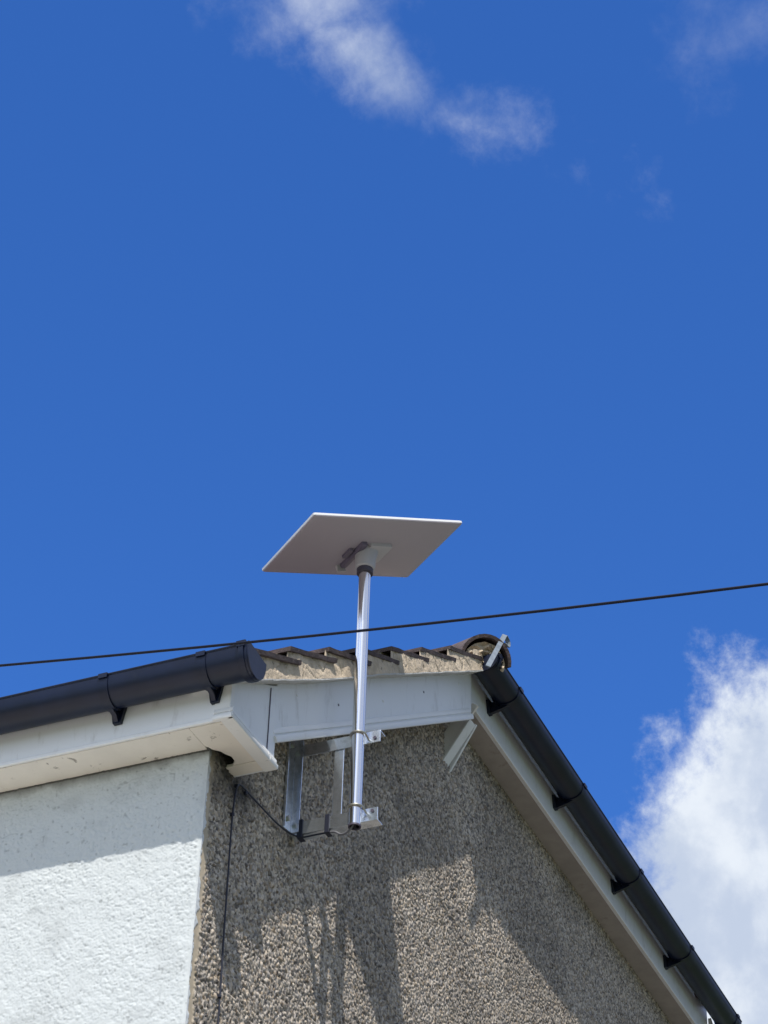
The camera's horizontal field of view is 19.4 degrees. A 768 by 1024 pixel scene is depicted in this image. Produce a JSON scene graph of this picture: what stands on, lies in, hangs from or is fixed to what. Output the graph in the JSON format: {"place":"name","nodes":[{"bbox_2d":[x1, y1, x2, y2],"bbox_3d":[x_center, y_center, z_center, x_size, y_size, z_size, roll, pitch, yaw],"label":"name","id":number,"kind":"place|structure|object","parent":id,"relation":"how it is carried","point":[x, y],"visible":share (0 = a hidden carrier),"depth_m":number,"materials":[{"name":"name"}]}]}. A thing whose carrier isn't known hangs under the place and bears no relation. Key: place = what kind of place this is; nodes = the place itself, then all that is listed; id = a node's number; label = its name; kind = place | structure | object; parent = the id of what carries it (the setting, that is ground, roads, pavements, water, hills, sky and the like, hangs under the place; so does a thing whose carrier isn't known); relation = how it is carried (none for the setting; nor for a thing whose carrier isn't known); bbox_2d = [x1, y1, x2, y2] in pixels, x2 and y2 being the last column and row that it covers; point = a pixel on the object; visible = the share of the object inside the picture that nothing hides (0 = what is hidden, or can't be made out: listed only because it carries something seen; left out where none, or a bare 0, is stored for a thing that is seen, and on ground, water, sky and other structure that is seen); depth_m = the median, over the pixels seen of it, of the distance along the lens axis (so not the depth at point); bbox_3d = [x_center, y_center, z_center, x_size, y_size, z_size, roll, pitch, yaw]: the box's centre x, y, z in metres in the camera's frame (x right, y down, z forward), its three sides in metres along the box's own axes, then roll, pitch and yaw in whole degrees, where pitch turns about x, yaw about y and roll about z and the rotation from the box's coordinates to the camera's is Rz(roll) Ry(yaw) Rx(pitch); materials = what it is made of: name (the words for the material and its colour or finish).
{"place":"outdoors","nodes":[
{"label":"outdoors","id":0,"kind":"place"},
{"bbox_2d":[0,582,767,666],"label":"overhead wire","id":1,"kind":"object","parent":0,"point":[415,624],"visible":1,"depth_m":4.76,"materials":[{"name":"black"}]},
{"bbox_2d":[0,0,767,1023],"label":"sky","id":2,"kind":"structure","parent":0,"point":[498,268],"materials":[{"name":"blue"}]},
{"bbox_3d":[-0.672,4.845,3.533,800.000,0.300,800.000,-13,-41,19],"label":"ground","id":3,"kind":"structure","parent":0,"visible":0},
{"bbox_2d":[0,634,741,1023],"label":"house","id":4,"kind":"structure","parent":3,"relation":"on","point":[488,870],"depth_m":7.25,"materials":[{"name":"white concrete"}]},
{"bbox_2d":[217,784,353,1023],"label":"antenna cable","id":5,"kind":"object","parent":4,"relation":"attached to","point":[232,814],"visible":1,"depth_m":6.75,"materials":[{"name":"black rubber"}]},
{"bbox_2d":[282,730,384,841],"bbox_3d":[-0.160,0.842,7.248,0.308,0.392,0.098,-13,-41,19],"label":"wall bracket","id":6,"kind":"object","parent":4,"relation":"attached to","point":[298,751],"depth_m":7.24,"materials":[{"name":"metal"}]},
{"bbox_2d":[297,819,305,841],"bbox_3d":[-0.263,1.018,7.188,0.020,0.068,0.029,-13,-41,19],"label":"cable tape","id":7,"kind":"object","parent":6,"relation":"attached to","point":[300,837],"visible":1,"depth_m":7.17,"materials":[{"name":"black plastic"}]},
{"bbox_2d":[324,814,332,836],"bbox_3d":[-0.175,0.997,7.158,0.018,0.068,0.029,-13,-41,19],"label":"cable tape","id":8,"kind":"object","parent":6,"relation":"attached to","point":[327,830],"visible":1,"depth_m":7.14,"materials":[{"name":"black rubber"}]},
{"bbox_2d":[348,570,370,830],"bbox_3d":[-0.079,0.587,7.380,0.042,1.024,0.042,-13,-41,19],"label":"mast pole","id":9,"kind":"object","parent":6,"relation":"attached to","point":[357,744],"visible":1,"depth_m":7.33,"materials":[{"name":"silver metal"}]},
{"bbox_2d":[262,513,461,576],"bbox_3d":[-0.075,0.120,7.736,0.573,0.219,0.385,20,-41,-21],"label":"satellite antenna","id":10,"kind":"object","parent":9,"relation":"attached to","point":[336,544],"visible":1,"depth_m":7.69,"materials":[{"name":"grey plastic"}]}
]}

